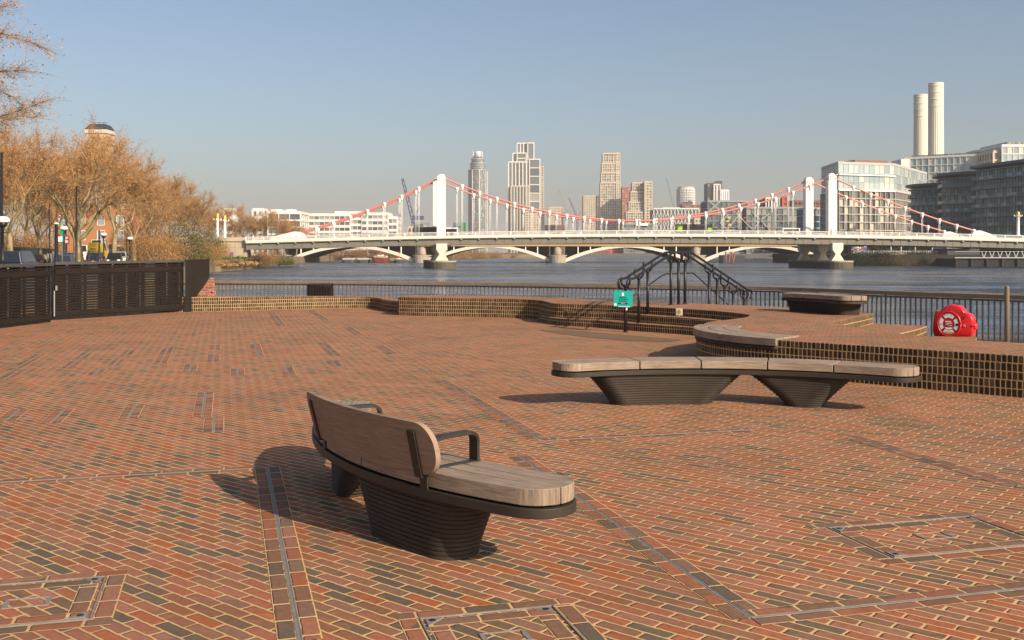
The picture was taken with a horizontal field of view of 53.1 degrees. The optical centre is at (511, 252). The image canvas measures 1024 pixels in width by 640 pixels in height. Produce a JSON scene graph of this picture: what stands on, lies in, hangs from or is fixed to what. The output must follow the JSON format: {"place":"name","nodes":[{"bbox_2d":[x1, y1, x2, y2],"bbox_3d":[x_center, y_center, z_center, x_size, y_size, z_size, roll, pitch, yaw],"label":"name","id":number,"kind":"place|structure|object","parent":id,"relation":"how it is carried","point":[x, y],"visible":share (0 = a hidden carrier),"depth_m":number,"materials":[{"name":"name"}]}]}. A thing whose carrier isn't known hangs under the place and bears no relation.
{"place":"outdoors","nodes":[
{"label":"outdoors","id":0,"kind":"place"},
{"bbox_2d":[21,259,154,279],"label":"road","id":1,"kind":"structure","parent":0,"point":[96,267],"depth_m":140.25,"materials":[{"name":"asphalt"}]},
{"bbox_2d":[0,152,2,263],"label":"lamp pole","id":2,"kind":"object","parent":1,"relation":"on","point":[1,182],"visible":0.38,"depth_m":59.93,"materials":[{"name":"metal"}]},
{"bbox_2d":[4,251,37,271],"bbox_3d":[-31.925,0.806,65.985,1.900,1.772,4.730,0,0,-10],"label":"parked car","id":3,"kind":"object","parent":1,"relation":"on","point":[18,257],"visible":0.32,"depth_m":64.08,"materials":[{"name":"black metal"}]},
{"bbox_2d":[7,254,564,310],"bbox_3d":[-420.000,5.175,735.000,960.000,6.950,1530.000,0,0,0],"label":"bank","id":4,"kind":"structure","parent":0,"point":[299,259],"depth_m":386.85,"materials":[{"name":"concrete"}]},
{"bbox_2d":[0,213,9,263],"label":"street lamp","id":5,"kind":"object","parent":4,"relation":"on","point":[4,220],"visible":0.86,"depth_m":55.94,"materials":[{"name":"black paint"}]},
{"bbox_2d":[3,184,50,239],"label":"plane tree","id":6,"kind":"object","parent":4,"relation":"on","point":[8,203],"visible":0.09,"depth_m":230.41,"materials":[{"name":"brown plant"}]},
{"bbox_2d":[3,165,52,219],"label":"plane tree","id":7,"kind":"object","parent":4,"relation":"on","point":[36,197],"visible":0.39,"depth_m":128.20,"materials":[{"name":"brown plant"}]},
{"bbox_2d":[4,225,60,251],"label":"shrub","id":8,"kind":"object","parent":4,"relation":"on","point":[24,240],"visible":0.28,"depth_m":174.00,"materials":[{"name":"brown plant"}]},
{"bbox_2d":[0,0,70,136],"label":"plane tree","id":9,"kind":"object","parent":4,"relation":"on","point":[14,111],"visible":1,"depth_m":35.20,"materials":[{"name":"brown plant"}]},
{"bbox_2d":[3,144,77,254],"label":"plane tree","id":10,"kind":"object","parent":4,"relation":"on","point":[38,235],"visible":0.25,"depth_m":149.55,"materials":[{"name":"brown plant"}]},
{"bbox_2d":[0,111,82,250],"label":"plane tree","id":11,"kind":"object","parent":4,"relation":"on","point":[9,167],"visible":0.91,"depth_m":99.07,"materials":[{"name":"orange plant"}]},
{"bbox_2d":[2,132,87,243],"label":"plane tree","id":12,"kind":"object","parent":4,"relation":"on","point":[25,227],"visible":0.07,"depth_m":189.41,"materials":[{"name":"brown plant"}]},
{"bbox_2d":[12,225,82,253],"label":"shrub","id":13,"kind":"object","parent":4,"relation":"on","point":[51,243],"visible":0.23,"depth_m":179.34,"materials":[{"name":"brown plant"}]},
{"bbox_2d":[23,166,102,253],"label":"plane tree","id":14,"kind":"object","parent":4,"relation":"on","point":[45,208],"visible":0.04,"depth_m":204.95,"materials":[{"name":"brown plant"}]},
{"bbox_2d":[14,105,147,261],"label":"plane tree","id":15,"kind":"object","parent":4,"relation":"on","point":[96,172],"visible":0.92,"depth_m":104.52,"materials":[{"name":"orange plant"}]},
{"bbox_2d":[8,113,167,261],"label":"plane tree","id":16,"kind":"object","parent":4,"relation":"on","point":[85,194],"visible":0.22,"depth_m":148.78,"materials":[{"name":"brown plant"}]},
{"bbox_2d":[85,122,115,206],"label":"brick water tower","id":17,"kind":"structure","parent":4,"relation":"on","point":[107,128],"depth_m":326.85,"materials":[{"name":"beige brick"}]},
{"bbox_2d":[53,207,150,258],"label":"brick mansion","id":18,"kind":"structure","parent":4,"relation":"on","point":[102,226],"depth_m":235.00,"materials":[{"name":"orange brick"}]},
{"bbox_2d":[65,133,170,264],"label":"plane tree","id":19,"kind":"object","parent":4,"relation":"on","point":[117,229],"visible":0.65,"depth_m":135.83,"materials":[{"name":"orange plant"}]},
{"bbox_2d":[71,155,192,260],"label":"plane tree","id":20,"kind":"object","parent":4,"relation":"on","point":[150,208],"visible":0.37,"depth_m":165.04,"materials":[{"name":"brown plant"}]},
{"bbox_2d":[109,227,169,260],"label":"shrub","id":21,"kind":"object","parent":4,"relation":"on","point":[119,246],"visible":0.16,"depth_m":184.31,"materials":[{"name":"brown plant"}]},
{"bbox_2d":[123,229,179,260],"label":"shrub","id":22,"kind":"object","parent":4,"relation":"on","point":[148,251],"visible":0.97,"depth_m":149.76,"materials":[{"name":"brown plant"}]},
{"bbox_2d":[117,170,194,256],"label":"plane tree","id":23,"kind":"object","parent":4,"relation":"on","point":[178,183],"visible":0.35,"depth_m":180.25,"materials":[{"name":"brown plant"}]},
{"bbox_2d":[141,228,197,259],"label":"shrub","id":24,"kind":"object","parent":4,"relation":"on","point":[172,246],"visible":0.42,"depth_m":169.78,"materials":[{"name":"brown plant"}]},
{"bbox_2d":[141,173,201,253],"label":"plane tree","id":25,"kind":"object","parent":4,"relation":"on","point":[190,187],"visible":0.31,"depth_m":198.06,"materials":[{"name":"brown plant"}]},
{"bbox_2d":[156,214,214,259],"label":"shrub","id":26,"kind":"object","parent":4,"relation":"on","point":[191,251],"visible":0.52,"depth_m":187.97,"materials":[{"name":"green plant"}]},
{"bbox_2d":[164,189,220,247],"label":"plane tree","id":27,"kind":"object","parent":4,"relation":"on","point":[199,207],"visible":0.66,"depth_m":214.04,"materials":[{"name":"brown plant"}]},
{"bbox_2d":[181,230,219,261],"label":"shrub","id":28,"kind":"object","parent":4,"relation":"on","point":[207,255],"visible":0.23,"depth_m":205.41,"materials":[{"name":"green plant"}]},
{"bbox_2d":[171,191,232,236],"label":"plane tree","id":29,"kind":"object","parent":4,"relation":"on","point":[214,213],"visible":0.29,"depth_m":300.38,"materials":[{"name":"brown plant"}]},
{"bbox_2d":[156,237,250,261],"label":"bridge abutment","id":30,"kind":"object","parent":4,"relation":"on","point":[239,246],"visible":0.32,"depth_m":262.40,"materials":[{"name":"concrete"}]},
{"bbox_2d":[194,220,230,251],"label":"shrub","id":31,"kind":"object","parent":4,"relation":"on","point":[215,240],"visible":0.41,"depth_m":257.33,"materials":[{"name":"brown plant"}]},
{"bbox_2d":[220,216,252,236],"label":"brown tree","id":32,"kind":"object","parent":4,"relation":"on","point":[236,226],"visible":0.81,"depth_m":344.62,"materials":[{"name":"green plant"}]},
{"bbox_2d":[215,202,273,236],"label":"brown tree","id":33,"kind":"object","parent":4,"relation":"on","point":[241,215],"visible":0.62,"depth_m":349.36,"materials":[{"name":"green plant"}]},
{"bbox_2d":[251,208,267,254],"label":"white block","id":34,"kind":"structure","parent":4,"relation":"on","point":[258,210],"depth_m":522.60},
{"bbox_2d":[244,213,276,254],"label":"brown tree","id":35,"kind":"object","parent":4,"relation":"on","point":[258,225],"visible":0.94,"depth_m":348.15,"materials":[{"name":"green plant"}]},
{"bbox_2d":[256,207,295,253],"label":"brown tree","id":36,"kind":"object","parent":4,"relation":"on","point":[283,228],"visible":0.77,"depth_m":359.68,"materials":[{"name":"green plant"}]},
{"bbox_2d":[267,209,308,255],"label":"drum roof block","id":37,"kind":"structure","parent":4,"relation":"on","point":[302,217],"depth_m":520.00,"materials":[{"name":"white concrete"}]},
{"bbox_2d":[309,211,400,254],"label":"white office block","id":38,"kind":"structure","parent":4,"relation":"on","point":[391,224],"depth_m":620.00,"materials":[{"name":"concrete"}]},
{"bbox_2d":[468,151,487,252],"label":"round tower","id":39,"kind":"structure","parent":0,"point":[478,206],"depth_m":1688.10,"materials":[{"name":"glass"}]},
{"bbox_2d":[0,308,1023,639],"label":"brick terrace","id":40,"kind":"structure","parent":0,"point":[740,512],"depth_m":7.27,"materials":[{"name":"brick"}]},
{"bbox_2d":[0,409,29,420],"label":"slot drain","id":41,"kind":"object","parent":40,"relation":"on","point":[12,415],"visible":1,"depth_m":10.34,"materials":[{"name":"brick"}]},
{"bbox_2d":[6,354,46,369],"bbox_3d":[-7.296,1.648,15.429,0.190,0.006,2.244,0,0,-16],"label":"slot drain","id":42,"kind":"object","parent":40,"relation":"on","point":[25,362],"visible":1,"depth_m":15.29,"materials":[{"name":"brick"}]},
{"bbox_2d":[0,263,53,326],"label":"slatted fence panel","id":43,"kind":"object","parent":40,"relation":"on","point":[13,282],"visible":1,"depth_m":23.01,"materials":[{"name":"black paint"}]},
{"bbox_2d":[41,409,73,422],"bbox_3d":[-4.573,1.647,10.324,0.190,0.006,0.880,0,0,-16],"label":"slot drain","id":44,"kind":"object","parent":40,"relation":"on","point":[58,415],"visible":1,"depth_m":10.31,"materials":[{"name":"brick"}]},
{"bbox_2d":[0,569,127,634],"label":"inspection cover","id":45,"kind":"object","parent":40,"relation":"on","point":[78,611],"visible":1,"depth_m":4.83,"materials":[{"name":"brick"}]},
{"bbox_2d":[51,260,184,318],"bbox_3d":[-10.085,0.910,26.536,0.173,1.400,4.200,0,0,28],"label":"slatted fence panel","id":46,"kind":"object","parent":40,"relation":"on","point":[74,272],"visible":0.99,"depth_m":26.33,"materials":[{"name":"black paint"}]},
{"bbox_2d":[0,465,260,484],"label":"slot drain","id":47,"kind":"object","parent":40,"relation":"on","point":[121,475],"visible":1,"depth_m":7.56,"materials":[{"name":"metal"}]},
{"bbox_2d":[118,405,144,418],"bbox_3d":[-3.930,1.647,10.593,0.190,0.006,0.911,0,0,-16],"label":"slot drain","id":48,"kind":"object","parent":40,"relation":"on","point":[131,411],"visible":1,"depth_m":10.58,"materials":[{"name":"brick"}]},
{"bbox_2d":[185,259,208,311],"bbox_3d":[-8.785,0.934,28.583,0.111,1.474,0.800,0,0,35],"label":"fence end","id":49,"kind":"object","parent":40,"relation":"on","point":[196,274],"visible":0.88,"depth_m":28.47,"materials":[{"name":"metal"}]},
{"bbox_2d":[192,392,213,416],"bbox_3d":[-3.358,1.648,11.170,0.190,0.006,1.892,0,0,-16],"label":"slot drain","id":50,"kind":"object","parent":40,"relation":"on","point":[203,406],"visible":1,"depth_m":11.08,"materials":[{"name":"brick"}]},
{"bbox_2d":[203,416,223,431],"bbox_3d":[-2.860,1.648,9.823,0.190,0.006,0.912,0,0,-16],"label":"slot drain","id":51,"kind":"object","parent":40,"relation":"on","point":[214,424],"visible":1,"depth_m":9.79,"materials":[{"name":"brick"}]},
{"bbox_2d":[255,466,322,639],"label":"slot drain","id":52,"kind":"object","parent":40,"relation":"on","point":[295,613],"visible":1,"depth_m":5.39,"materials":[{"name":"brick"}]},
{"bbox_2d":[307,391,576,560],"bbox_3d":[-0.779,1.273,6.470,0.872,0.754,3.420,0,0,-28],"label":"curved bench","id":53,"kind":"object","parent":40,"relation":"on","point":[415,487],"visible":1,"depth_m":5.55,"materials":[{"name":"brown wood"}]},
{"bbox_2d":[434,380,549,439],"bbox_3d":[-0.339,1.647,11.101,0.190,0.006,4.363,0,0,-16],"label":"slot drain","id":54,"kind":"object","parent":40,"relation":"on","point":[521,428],"visible":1,"depth_m":10.52,"materials":[{"name":"brick"}]},
{"bbox_2d":[395,597,606,639],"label":"inspection cover","id":55,"kind":"object","parent":40,"relation":"on","point":[438,623],"visible":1,"depth_m":4.61,"materials":[{"name":"brick"}]},
{"bbox_2d":[541,330,678,341],"bbox_3d":[1.764,1.645,20.232,0.970,0.001,3.645,0,0,-39],"label":"step","id":56,"kind":"object","parent":40,"relation":"on","point":[606,335],"visible":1,"depth_m":19.97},
{"bbox_2d":[506,454,758,619],"bbox_3d":[0.558,1.648,6.475,0.190,0.006,3.861,0,0,-16],"label":"slot drain","id":57,"kind":"object","parent":40,"relation":"on","point":[724,599],"visible":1,"depth_m":5.56,"materials":[{"name":"brick"}]},
{"bbox_2d":[544,428,756,441],"bbox_3d":[1.263,1.649,9.229,2.002,0.006,0.190,0,0,-16],"label":"slot drain","id":58,"kind":"object","parent":40,"relation":"on","point":[605,437],"visible":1,"depth_m":9.21,"materials":[{"name":"brick"}]},
{"bbox_2d":[398,295,1023,397],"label":"raised terrace","id":59,"kind":"structure","parent":40,"relation":"on","point":[995,368],"depth_m":14.06,"materials":[{"name":"brick"}]},
{"bbox_2d":[538,307,722,335],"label":"brick steps","id":60,"kind":"structure","parent":59,"relation":"on","point":[682,325],"depth_m":21.88,"materials":[{"name":"brick"}]},
{"bbox_2d":[693,324,798,350],"bbox_3d":[3.286,1.232,15.013,1.011,0.165,2.794,0,0,-11],"label":"wall seat","id":61,"kind":"object","parent":59,"relation":"on","point":[730,335],"depth_m":14.30,"materials":[{"name":"brown wood"}]},
{"bbox_2d":[781,292,867,314],"bbox_3d":[6.007,0.990,19.724,0.698,0.360,2.020,0,0,-25],"label":"curved bench","id":62,"kind":"object","parent":59,"relation":"on","point":[834,304],"visible":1,"depth_m":19.40,"materials":[{"name":"brown wood"}]},
{"bbox_2d":[551,357,920,407],"bbox_3d":[2.335,1.410,10.985,3.799,0.480,0.934,0,0,8],"label":"curved bench","id":63,"kind":"object","parent":40,"relation":"on","point":[790,382],"visible":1,"depth_m":10.97,"materials":[{"name":"brown wood"}]},
{"bbox_2d":[744,581,1023,624],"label":"slot drain","id":64,"kind":"object","parent":40,"relation":"on","point":[808,611],"visible":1,"depth_m":4.80,"materials":[{"name":"brick"}]},
{"bbox_2d":[806,511,1023,564],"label":"inspection cover","id":65,"kind":"object","parent":40,"relation":"on","point":[971,517],"visible":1,"depth_m":5.90,"materials":[{"name":"brick"}]},
{"bbox_2d":[844,436,1023,485],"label":"slot drain","id":66,"kind":"object","parent":40,"relation":"on","point":[1004,481],"visible":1,"depth_m":8.02,"materials":[{"name":"metal"}]},
{"bbox_2d":[0,0,1023,252],"label":"sky","id":67,"kind":"structure","parent":0,"point":[309,106],"materials":[{"name":"blue"}]},
{"bbox_2d":[179,257,1023,341],"bbox_3d":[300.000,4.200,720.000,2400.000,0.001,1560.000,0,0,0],"label":"river water","id":68,"kind":"structure","parent":0,"point":[761,271],"depth_m":163.28,"materials":[{"name":"liquid"}]},
{"bbox_2d":[248,238,881,262],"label":"railway bridge","id":69,"kind":"structure","parent":68,"relation":"in","point":[707,253],"depth_m":409.20,"materials":[{"name":"beige paint"}]},
{"bbox_2d":[245,173,1023,268],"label":"suspension bridge","id":70,"kind":"structure","parent":68,"relation":"in","point":[807,240],"depth_m":261.45,"materials":[{"name":"beige paint"}]},
{"bbox_2d":[719,252,744,262],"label":"floating pontoon","id":71,"kind":"object","parent":68,"relation":"on","point":[739,259],"visible":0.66,"depth_m":395.00,"materials":[{"name":"metal"}]},
{"bbox_2d":[937,251,1023,266],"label":"jetty","id":72,"kind":"object","parent":68,"relation":"in","point":[988,261],"visible":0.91,"depth_m":300.00,"materials":[{"name":"grey paint"}]},
{"bbox_2d":[458,253,772,256],"bbox_3d":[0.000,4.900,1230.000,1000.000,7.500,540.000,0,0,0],"label":"shore","id":73,"kind":"structure","parent":0,"point":[643,255],"depth_m":960.00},
{"bbox_2d":[508,142,539,252],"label":"stepped tower","id":74,"kind":"structure","parent":73,"relation":"on","point":[523,176],"depth_m":1498.50,"materials":[{"name":"concrete"}]},
{"bbox_2d":[525,211,544,234],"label":"block","id":75,"kind":"structure","parent":73,"relation":"on","point":[528,220],"depth_m":1379.50,"materials":[{"name":"beige stone"}]},
{"bbox_2d":[548,207,562,224],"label":"beige block","id":76,"kind":"structure","parent":73,"relation":"on","point":[554,221],"depth_m":1449.57,"materials":[{"name":"grey concrete"}]},
{"bbox_2d":[582,195,598,233],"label":"grey beige block","id":77,"kind":"structure","parent":73,"relation":"on","point":[590,206],"depth_m":1419.60,"materials":[{"name":"concrete"}]},
{"bbox_2d":[599,153,620,233],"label":"sand tower","id":78,"kind":"structure","parent":73,"relation":"on","point":[610,193],"depth_m":1299.60,"materials":[{"name":"stone"}]},
{"bbox_2d":[621,187,630,229],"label":"red tower","id":79,"kind":"structure","parent":73,"relation":"on","point":[625,191],"depth_m":1450.00,"materials":[{"name":"concrete"}]},
{"bbox_2d":[622,223,653,252],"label":"glass pavilion","id":80,"kind":"structure","parent":73,"relation":"on","point":[641,226],"depth_m":1000.00,"materials":[{"name":"grey metal"}]},
{"bbox_2d":[625,181,651,222],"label":"stepped sand block","id":81,"kind":"structure","parent":73,"relation":"on","point":[639,204],"depth_m":1252.69,"materials":[{"name":"concrete"}]},
{"bbox_2d":[650,207,699,233],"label":"patterned cube","id":82,"kind":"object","parent":73,"relation":"on","point":[664,212],"visible":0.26,"depth_m":1150.00,"materials":[{"name":"concrete"}]},
{"bbox_2d":[676,187,694,206],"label":"round ended block","id":83,"kind":"structure","parent":73,"relation":"on","point":[685,195],"depth_m":1351.52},
{"bbox_2d":[704,181,721,200],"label":"dark tower","id":84,"kind":"structure","parent":73,"relation":"on","point":[711,191],"depth_m":1299.94,"materials":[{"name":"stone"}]},
{"bbox_2d":[675,224,712,233],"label":"coach","id":85,"kind":"object","parent":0,"point":[693,226],"visible":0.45,"depth_m":267.75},
{"bbox_2d":[773,254,1023,265],"bbox_3d":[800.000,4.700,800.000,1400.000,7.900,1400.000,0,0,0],"label":"bank","id":86,"kind":"structure","parent":0,"point":[783,258],"depth_m":313.21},
{"bbox_2d":[701,200,802,253],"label":"braced glass block","id":87,"kind":"structure","parent":86,"relation":"on","point":[745,220],"depth_m":636.00,"materials":[{"name":"grey metal"}]},
{"bbox_2d":[754,196,787,206],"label":"red white terrace","id":88,"kind":"structure","parent":86,"relation":"on","point":[782,202],"depth_m":719.70,"materials":[{"name":"concrete"}]},
{"bbox_2d":[797,207,819,234],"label":"green glass block","id":89,"kind":"structure","parent":86,"relation":"on","point":[816,218],"depth_m":560.00,"materials":[{"name":"grey glass"}]},
{"bbox_2d":[844,248,876,265],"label":"shrub","id":90,"kind":"object","parent":86,"relation":"on","point":[852,254],"visible":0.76,"depth_m":313.65,"materials":[{"name":"green plant"}]},
{"bbox_2d":[820,160,926,252],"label":"pale glass block","id":91,"kind":"structure","parent":86,"relation":"on","point":[886,180],"depth_m":446.78,"materials":[{"name":"glass"}]},
{"bbox_2d":[860,248,899,265],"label":"shrub","id":92,"kind":"object","parent":86,"relation":"on","point":[879,256],"visible":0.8,"depth_m":312.87,"materials":[{"name":"green plant"}]},
{"bbox_2d":[913,94,927,155],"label":"power station chimney","id":93,"kind":"object","parent":86,"relation":"on","point":[920,138],"visible":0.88,"depth_m":656.44,"materials":[{"name":"beige concrete"}]},
{"bbox_2d":[905,183,938,236],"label":"dark glass apartments","id":94,"kind":"structure","parent":86,"relation":"on","point":[923,198],"depth_m":394.09,"materials":[{"name":"glass"}]},
{"bbox_2d":[928,82,943,154],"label":"power station chimney","id":95,"kind":"object","parent":86,"relation":"on","point":[935,117],"visible":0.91,"depth_m":586.57,"materials":[{"name":"beige concrete"}]},
{"bbox_2d":[892,152,980,182],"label":"long glass range","id":96,"kind":"structure","parent":86,"relation":"on","point":[930,165],"depth_m":550.08,"materials":[{"name":"glass"}]},
{"bbox_2d":[932,170,978,235],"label":"dark glass apartments","id":97,"kind":"structure","parent":86,"relation":"on","point":[954,195],"depth_m":369.13,"materials":[{"name":"glass"}]},
{"bbox_2d":[934,248,979,254],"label":"covered pier house","id":98,"kind":"structure","parent":86,"relation":"on","point":[949,251],"depth_m":312.00,"materials":[{"name":"metal"}]},
{"bbox_2d":[966,142,1023,164],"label":"corner glass block","id":99,"kind":"structure","parent":86,"relation":"on","point":[1004,151],"depth_m":521.57,"materials":[{"name":"glass"}]},
{"bbox_2d":[970,159,1023,253],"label":"dark glass apartments","id":100,"kind":"structure","parent":86,"relation":"on","point":[998,197],"depth_m":346.57,"materials":[{"name":"glass"}]},
{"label":"riverside walkway","id":101,"kind":"structure","parent":0,"visible":0},
{"bbox_2d":[158,296,397,312],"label":"wall","id":102,"kind":"structure","parent":101,"relation":"on","point":[230,303],"depth_m":29.25,"materials":[{"name":"brick"}]},
{"bbox_2d":[198,278,215,295],"bbox_3d":[-8.857,1.038,29.445,0.647,0.610,0.309,0,0,0],"label":"brick stub","id":103,"kind":"object","parent":102,"relation":"on","point":[208,289],"visible":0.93,"depth_m":29.30,"materials":[{"name":"red brick"}]},
{"bbox_2d":[306,283,333,295],"bbox_3d":[-5.845,1.490,31.200,0.720,1.080,0.600,0,0,0],"label":"litter bin","id":104,"kind":"object","parent":101,"relation":"on","point":[320,289],"visible":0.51,"depth_m":30.93,"materials":[{"name":"brown metal"}]},
{"bbox_2d":[32,280,1023,342],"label":"river railing","id":105,"kind":"object","parent":101,"relation":"on","point":[886,294],"visible":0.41,"depth_m":27.90,"materials":[{"name":"metal"}]},
{"bbox_2d":[617,251,752,331],"bbox_3d":[4.189,1.030,23.644,0.365,2.101,6.588,0,0,35],"label":"stile handrail","id":106,"kind":"object","parent":101,"relation":"on","point":[670,273],"visible":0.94,"depth_m":22.97,"materials":[{"name":"metal"}]},
{"bbox_2d":[614,291,632,309],"bbox_3d":[2.278,0.988,20.982,0.393,0.402,0.020,0,0,6],"label":"notice sign","id":107,"kind":"object","parent":106,"relation":"attached to","point":[623,298],"visible":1,"depth_m":20.97,"materials":[{"name":"teal plastic"}]},
{"bbox_2d":[860,323,976,339],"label":"riverside steps","id":108,"kind":"structure","parent":101,"relation":"on","point":[918,330],"depth_m":18.35,"materials":[{"name":"brick"}]},
{"bbox_2d":[933,303,977,336],"bbox_3d":[8.166,1.500,18.864,0.759,1.100,0.282,0,0,38],"label":"lifebuoy housing","id":109,"kind":"object","parent":101,"relation":"on","point":[955,320],"visible":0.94,"depth_m":18.76,"materials":[{"name":"red plastic"}]},
{"bbox_2d":[1004,286,1009,341],"bbox_3d":[10.102,1.367,20.900,0.100,1.365,0.097,0,0,0],"label":"mooring post","id":110,"kind":"object","parent":101,"relation":"on","point":[1006,316],"visible":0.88,"depth_m":20.86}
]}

